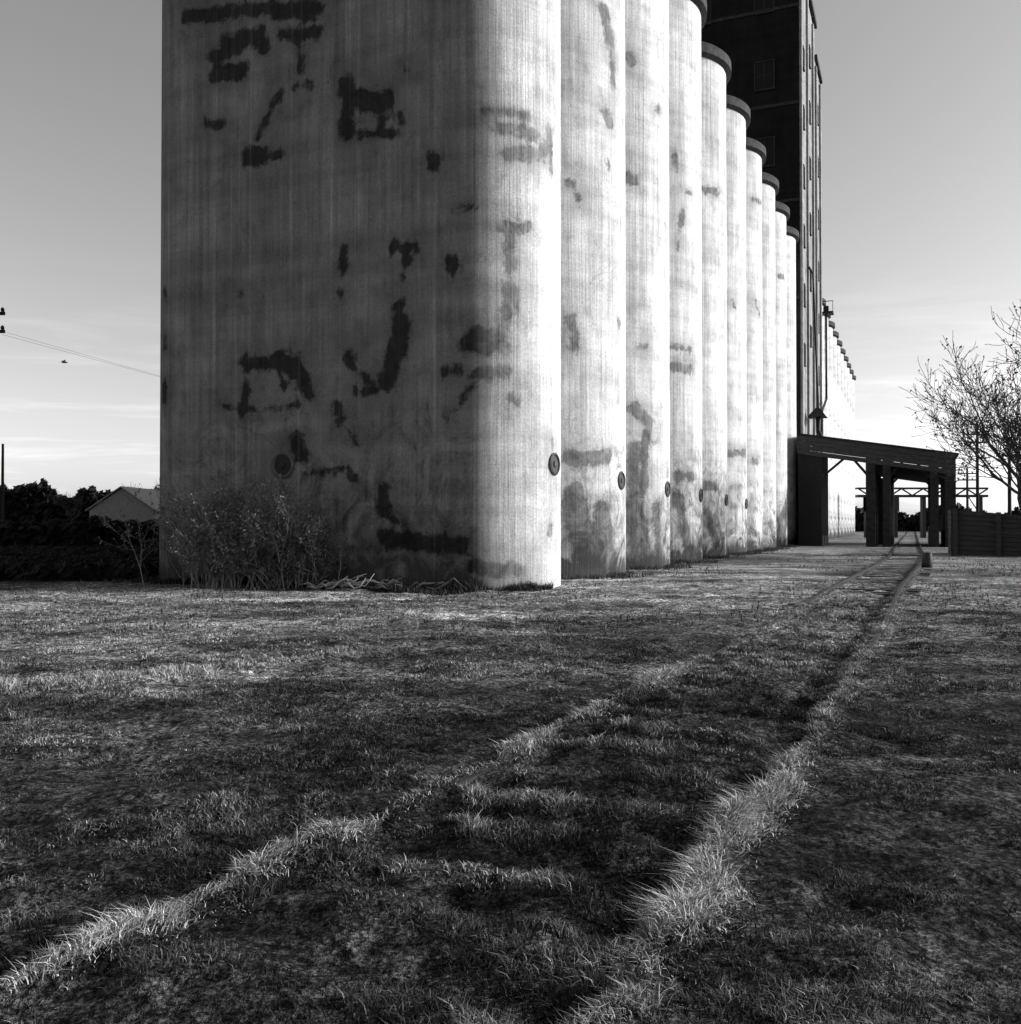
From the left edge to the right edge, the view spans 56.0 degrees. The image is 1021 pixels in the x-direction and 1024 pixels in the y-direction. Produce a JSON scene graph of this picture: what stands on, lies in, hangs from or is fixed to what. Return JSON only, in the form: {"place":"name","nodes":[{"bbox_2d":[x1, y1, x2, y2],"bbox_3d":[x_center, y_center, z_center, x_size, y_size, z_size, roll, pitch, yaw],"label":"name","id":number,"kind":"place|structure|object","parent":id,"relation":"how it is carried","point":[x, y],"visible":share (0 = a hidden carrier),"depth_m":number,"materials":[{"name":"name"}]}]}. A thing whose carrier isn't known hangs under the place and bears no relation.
{"place":"outdoors","nodes":[
{"label":"outdoors","id":0,"kind":"place"},
{"bbox_2d":[0,531,1020,1023],"bbox_3d":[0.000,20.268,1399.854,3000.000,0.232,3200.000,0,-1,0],"label":"ground","id":1,"kind":"structure","parent":0,"point":[874,853],"depth_m":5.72,"materials":[{"name":"grey plant"}]},
{"bbox_2d":[1,444,3,519],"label":"utility pole","id":2,"kind":"object","parent":1,"relation":"on","point":[2,484],"visible":0.79,"depth_m":89.96,"materials":[{"name":"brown wood"}]},
{"bbox_2d":[48,492,83,520],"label":"bare tree","id":3,"kind":"object","parent":1,"relation":"on","point":[73,510],"visible":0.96,"depth_m":93.34,"materials":[{"name":"black plant"}]},
{"bbox_2d":[0,544,158,580],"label":"undergrowth","id":4,"kind":"object","parent":1,"relation":"on","point":[54,562],"visible":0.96,"depth_m":29.49,"materials":[{"name":"plant"}]},
{"bbox_2d":[0,515,159,548],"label":"hedge","id":5,"kind":"object","parent":1,"relation":"on","point":[69,532],"visible":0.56,"depth_m":53.17,"materials":[{"name":"plant"}]},
{"bbox_2d":[0,478,159,524],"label":"tree line","id":6,"kind":"object","parent":1,"relation":"on","point":[27,502],"visible":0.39,"depth_m":115.62,"materials":[{"name":"black plant"}]},
{"bbox_2d":[85,486,159,521],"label":"metal shed","id":7,"kind":"structure","parent":1,"relation":"on","point":[114,502],"depth_m":72.01,"materials":[{"name":"metal"}]},
{"bbox_2d":[172,516,245,588],"bbox_3d":[-7.418,1.041,23.926,1.927,1.969,1.794,0,-1,0],"label":"dry bush","id":8,"kind":"object","parent":1,"relation":"on","point":[197,560],"visible":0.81,"depth_m":23.65,"materials":[{"name":"grey plant"}]},
{"bbox_2d":[91,464,339,589],"bbox_3d":[-7.320,0.420,24.505,6.102,3.230,3.463,0,-1,0],"label":"dry bush","id":9,"kind":"object","parent":1,"relation":"on","point":[229,505],"visible":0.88,"depth_m":23.88,"materials":[{"name":"grey plant"}]},
{"bbox_2d":[218,516,349,589],"bbox_3d":[-5.615,1.056,24.011,3.116,1.944,2.256,0,-1,19],"label":"dry bush","id":10,"kind":"object","parent":1,"relation":"on","point":[297,557],"visible":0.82,"depth_m":23.89,"materials":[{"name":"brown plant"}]},
{"bbox_2d":[300,580,328,586],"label":"dead branch","id":11,"kind":"object","parent":1,"relation":"on","point":[309,583],"visible":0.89,"depth_m":23.53,"materials":[{"name":"grey wood"}]},
{"bbox_2d":[307,582,326,589],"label":"dead branch","id":12,"kind":"object","parent":1,"relation":"on","point":[315,587],"visible":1,"depth_m":23.11,"materials":[{"name":"grey wood"}]},
{"bbox_2d":[318,577,347,586],"bbox_3d":[-4.321,1.700,23.368,0.717,0.236,0.060,0,-1,-19],"label":"dead branch","id":13,"kind":"object","parent":1,"relation":"on","point":[329,584],"visible":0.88,"depth_m":23.32,"materials":[{"name":"grey wood"}]},
{"bbox_2d":[325,579,349,588],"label":"dead branch","id":14,"kind":"object","parent":1,"relation":"on","point":[336,584],"visible":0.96,"depth_m":23.10,"materials":[{"name":"grey wood"}]},
{"bbox_2d":[335,579,360,586],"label":"dead branch","id":15,"kind":"object","parent":1,"relation":"on","point":[341,582],"visible":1,"depth_m":23.23,"materials":[{"name":"grey wood"}]},
{"bbox_2d":[341,578,365,588],"bbox_3d":[-3.771,1.714,23.091,0.674,0.284,0.060,0,-1,18],"label":"dead branch","id":16,"kind":"object","parent":1,"relation":"on","point":[350,585],"visible":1,"depth_m":23.08,"materials":[{"name":"grey wood"}]},
{"bbox_2d":[340,574,373,586],"bbox_3d":[-3.739,1.648,23.293,0.972,0.332,0.060,0,-1,16],"label":"dead branch","id":17,"kind":"object","parent":1,"relation":"on","point":[359,584],"visible":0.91,"depth_m":23.25,"materials":[{"name":"grey wood"}]},
{"bbox_2d":[159,0,560,590],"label":"grain silo","id":18,"kind":"structure","parent":1,"relation":"on","point":[361,255],"depth_m":24.65,"materials":[{"name":"concrete"}]},
{"bbox_2d":[343,580,379,587],"bbox_3d":[-3.658,1.766,23.422,1.005,0.216,0.060,0,-1,12],"label":"dead branch","id":19,"kind":"object","parent":1,"relation":"on","point":[361,582],"visible":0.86,"depth_m":23.39,"materials":[{"name":"grey wood"}]},
{"bbox_2d":[376,584,400,589],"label":"dead branch","id":20,"kind":"object","parent":1,"relation":"on","point":[385,587],"visible":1,"depth_m":23.08,"materials":[{"name":"grey wood"}]},
{"bbox_2d":[416,581,443,587],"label":"dead branch","id":21,"kind":"object","parent":1,"relation":"on","point":[422,583],"visible":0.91,"depth_m":23.48,"materials":[{"name":"grey wood"}]},
{"bbox_2d":[426,578,462,589],"bbox_3d":[-1.597,1.743,23.236,0.991,0.325,0.060,0,-1,23],"label":"dead branch","id":22,"kind":"object","parent":1,"relation":"on","point":[447,582],"visible":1,"depth_m":23.23,"materials":[{"name":"grey wood"}]},
{"bbox_2d":[0,565,923,1023],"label":"dry grass","id":23,"kind":"structure","parent":1,"relation":"on","point":[700,869],"depth_m":4.36,"materials":[{"name":"grey plant"}]},
{"bbox_2d":[0,544,1020,636],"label":"weeds","id":24,"kind":"object","parent":1,"relation":"on","point":[470,586],"visible":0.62,"depth_m":23.47,"materials":[{"name":"grey plant"}]},
{"bbox_2d":[560,0,625,579],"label":"grain silo","id":25,"kind":"object","parent":1,"relation":"on","point":[593,359],"visible":0.39,"depth_m":29.07,"materials":[{"name":"concrete"}]},
{"bbox_2d":[625,0,669,569],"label":"grain silo","id":26,"kind":"object","parent":1,"relation":"on","point":[647,282],"visible":0.36,"depth_m":34.74,"materials":[{"name":"concrete"}]},
{"bbox_2d":[361,531,934,831],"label":"railway track","id":27,"kind":"structure","parent":1,"relation":"on","point":[471,778],"depth_m":22.70,"materials":[{"name":"metal"}]},
{"bbox_2d":[669,0,706,562],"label":"grain silo","id":28,"kind":"object","parent":1,"relation":"on","point":[687,20],"visible":0.32,"depth_m":40.38,"materials":[{"name":"concrete"}]},
{"bbox_2d":[701,41,730,557],"bbox_3d":[7.791,-9.908,48.246,6.520,24.700,6.520,0,-1,23],"label":"grain silo","id":29,"kind":"object","parent":1,"relation":"on","point":[715,69],"visible":0.33,"depth_m":45.98,"materials":[{"name":"concrete"}]},
{"bbox_2d":[726,94,750,554],"bbox_3d":[10.136,-9.834,53.812,6.520,24.700,6.520,0,-1,23],"label":"grain silo","id":30,"kind":"object","parent":1,"relation":"on","point":[738,116],"visible":0.21,"depth_m":51.59,"materials":[{"name":"concrete"}]},
{"bbox_2d":[746,137,765,550],"bbox_3d":[12.481,-9.759,59.377,6.520,24.700,6.520,0,-1,23],"label":"grain silo","id":31,"kind":"object","parent":1,"relation":"on","point":[755,155],"visible":0.23,"depth_m":57.19,"materials":[{"name":"concrete"}]},
{"bbox_2d":[701,0,833,544],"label":"headhouse","id":32,"kind":"structure","parent":1,"relation":"on","point":[775,82],"depth_m":79.86,"materials":[{"name":"metal"}]},
{"bbox_2d":[704,0,710,25],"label":"window","id":33,"kind":"structure","parent":32,"relation":"in","point":[708,1],"depth_m":81.22,"materials":[{"name":"black glass"}]},
{"bbox_2d":[754,0,773,15],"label":"window","id":34,"kind":"structure","parent":32,"relation":"in","point":[758,4],"depth_m":79.48,"materials":[{"name":"black glass"}]},
{"bbox_2d":[754,59,774,91],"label":"window","id":35,"kind":"structure","parent":32,"relation":"in","point":[764,71],"depth_m":79.36,"materials":[{"name":"black glass"}]},
{"bbox_2d":[755,136,774,167],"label":"window","id":36,"kind":"structure","parent":32,"relation":"in","point":[769,142],"depth_m":79.15,"materials":[{"name":"black glass"}]},
{"bbox_2d":[803,104,804,130],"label":"window","id":37,"kind":"structure","parent":32,"relation":"in","point":[803,104],"depth_m":80.47,"materials":[{"name":"grey glass"}]},
{"bbox_2d":[803,45,804,71],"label":"window","id":38,"kind":"structure","parent":32,"relation":"in","point":[803,45],"depth_m":80.71,"materials":[{"name":"grey glass"}]},
{"bbox_2d":[803,223,805,248],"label":"window","id":39,"kind":"structure","parent":32,"relation":"in","point":[804,244],"depth_m":80.51,"materials":[{"name":"grey glass"}]},
{"bbox_2d":[803,164,805,189],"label":"window","id":40,"kind":"structure","parent":32,"relation":"in","point":[803,164],"depth_m":80.44,"materials":[{"name":"grey glass"}]},
{"bbox_2d":[804,343,805,366],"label":"window","id":41,"kind":"structure","parent":32,"relation":"in","point":[804,343],"depth_m":80.16,"materials":[{"name":"grey glass"}]},
{"bbox_2d":[804,283,805,307],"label":"window","id":42,"kind":"structure","parent":32,"relation":"in","point":[804,283],"depth_m":80.45,"materials":[{"name":"grey glass"}]},
{"bbox_2d":[809,100,810,124],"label":"window","id":43,"kind":"structure","parent":32,"relation":"in","point":[809,100],"depth_m":85.22,"materials":[{"name":"grey glass"}]},
{"bbox_2d":[809,44,810,69],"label":"window","id":44,"kind":"structure","parent":32,"relation":"in","point":[809,44],"depth_m":85.47,"materials":[{"name":"grey glass"}]},
{"bbox_2d":[809,212,811,235],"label":"window","id":45,"kind":"structure","parent":32,"relation":"in","point":[809,212],"depth_m":85.06,"materials":[{"name":"grey glass"}]},
{"bbox_2d":[809,156,811,180],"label":"window","id":46,"kind":"structure","parent":32,"relation":"in","point":[809,156],"depth_m":85.28,"materials":[{"name":"grey glass"}]},
{"bbox_2d":[810,325,811,347],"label":"window","id":47,"kind":"structure","parent":32,"relation":"in","point":[810,325],"depth_m":85.00,"materials":[{"name":"grey glass"}]},
{"bbox_2d":[810,272,811,291],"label":"window","id":48,"kind":"structure","parent":32,"relation":"in","point":[810,272],"depth_m":85.22,"materials":[{"name":"grey glass"}]},
{"bbox_2d":[817,103,818,125],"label":"window","id":49,"kind":"structure","parent":32,"relation":"in","point":[817,103],"depth_m":91.43,"materials":[{"name":"grey glass"}]},
{"bbox_2d":[762,172,778,548],"bbox_3d":[14.827,-9.685,64.943,6.520,24.700,6.520,0,-1,23],"label":"grain silo","id":50,"kind":"object","parent":1,"relation":"on","point":[770,186],"visible":0.23,"depth_m":62.78,"materials":[{"name":"concrete"}]},
{"bbox_2d":[775,201,789,545],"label":"grain silo","id":51,"kind":"object","parent":1,"relation":"on","point":[782,213],"visible":0.27,"depth_m":68.38,"materials":[{"name":"concrete"}]},
{"bbox_2d":[786,226,798,545],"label":"grain silo","id":52,"kind":"object","parent":1,"relation":"on","point":[792,236],"visible":0.22,"depth_m":73.97,"materials":[{"name":"concrete"}]},
{"bbox_2d":[822,298,825,452],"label":"grain silo","id":53,"kind":"object","parent":1,"relation":"on","point":[823,303],"visible":0.04,"depth_m":97.50,"materials":[{"name":"concrete"}]},
{"bbox_2d":[823,315,830,539],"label":"grain silo","id":54,"kind":"object","parent":1,"relation":"on","point":[826,422],"visible":0.14,"depth_m":102.75,"materials":[{"name":"concrete"}]},
{"bbox_2d":[828,320,834,538],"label":"grain silo","id":55,"kind":"object","parent":1,"relation":"on","point":[831,326],"visible":0.09,"depth_m":108.02,"materials":[{"name":"concrete"}]},
{"bbox_2d":[833,331,838,537],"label":"grain silo","id":56,"kind":"object","parent":1,"relation":"on","point":[835,335],"visible":0.2,"depth_m":113.61,"materials":[{"name":"concrete"}]},
{"bbox_2d":[837,340,842,537],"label":"grain silo","id":57,"kind":"object","parent":1,"relation":"on","point":[839,344],"visible":0.2,"depth_m":119.18,"materials":[{"name":"concrete"}]},
{"bbox_2d":[840,348,845,536],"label":"grain silo","id":58,"kind":"object","parent":1,"relation":"on","point":[842,352],"visible":0.12,"depth_m":124.77,"materials":[{"name":"concrete"}]},
{"bbox_2d":[844,356,848,536],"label":"grain silo","id":59,"kind":"object","parent":1,"relation":"on","point":[846,359],"visible":0.11,"depth_m":130.34,"materials":[{"name":"concrete"}]},
{"bbox_2d":[847,363,850,535],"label":"grain silo","id":60,"kind":"object","parent":1,"relation":"on","point":[848,462],"visible":0.14,"depth_m":135.89,"materials":[{"name":"concrete"}]},
{"bbox_2d":[849,369,853,535],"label":"grain silo","id":61,"kind":"object","parent":1,"relation":"on","point":[851,372],"visible":0.12,"depth_m":141.50,"materials":[{"name":"concrete"}]},
{"bbox_2d":[852,375,855,534],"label":"grain silo","id":62,"kind":"object","parent":1,"relation":"on","point":[853,431],"visible":0.13,"depth_m":147.12,"materials":[{"name":"concrete"}]},
{"bbox_2d":[797,433,958,546],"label":"loading shed","id":63,"kind":"structure","parent":1,"relation":"on","point":[880,460],"depth_m":71.42,"materials":[{"name":"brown wood"}]},
{"bbox_2d":[855,487,987,537],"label":"conveyor trestle","id":64,"kind":"object","parent":1,"relation":"on","point":[922,514],"visible":0.46,"depth_m":118.17,"materials":[{"name":"metal"}]},
{"bbox_2d":[921,552,931,567],"bbox_3d":[15.603,1.844,35.982,0.392,0.686,0.392,0,-1,0],"label":"wooden stump","id":65,"kind":"object","parent":1,"relation":"on","point":[926,560],"visible":0.85,"depth_m":35.84,"materials":[{"name":"wood"}]},
{"bbox_2d":[855,503,1020,531],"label":"tree line","id":66,"kind":"object","parent":1,"relation":"on","point":[906,523],"visible":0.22,"depth_m":225.46,"materials":[{"name":"plant"}]},
{"bbox_2d":[900,300,1020,512],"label":"bare tree","id":67,"kind":"object","parent":1,"relation":"on","point":[1012,426],"visible":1,"depth_m":45.74,"materials":[{"name":"grey plant"}]},
{"bbox_2d":[958,468,975,530],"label":"utility pole","id":68,"kind":"object","parent":1,"relation":"on","point":[967,494],"visible":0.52,"depth_m":104.92,"materials":[{"name":"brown wood"}]},
{"bbox_2d":[967,433,984,526],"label":"utility pole","id":69,"kind":"object","parent":1,"relation":"on","point":[977,492],"visible":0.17,"depth_m":84.93,"materials":[{"name":"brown wood"}]},
{"bbox_2d":[1002,455,1011,528],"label":"utility pole","id":70,"kind":"object","parent":1,"relation":"on","point":[1009,501],"visible":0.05,"depth_m":74.91,"materials":[{"name":"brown wood"}]},
{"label":"utility pole","id":71,"kind":"object","parent":1,"relation":"on","visible":0},
{"bbox_2d":[0,307,4,332],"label":"utility pole","id":72,"kind":"object","parent":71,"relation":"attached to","point":[2,312],"visible":1,"depth_m":39.94,"materials":[{"name":"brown wood"}]},
{"bbox_2d":[5,335,151,374],"bbox_3d":[-14.075,-6.918,66.098,0.010,0.312,53.944,0,-1,15],"label":"power line","id":73,"kind":"object","parent":71,"relation":"attached to","point":[79,355],"visible":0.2,"depth_m":44.70,"materials":[{"name":"grey metal wire"}]},
{"bbox_2d":[0,0,1020,516],"label":"sky","id":74,"kind":"structure","parent":0,"point":[921,99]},
{"bbox_2d":[948,509,1020,555],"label":"wooden fence","id":75,"kind":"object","parent":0,"point":[975,539],"depth_m":49.44,"materials":[{"name":"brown wood"}]}
]}

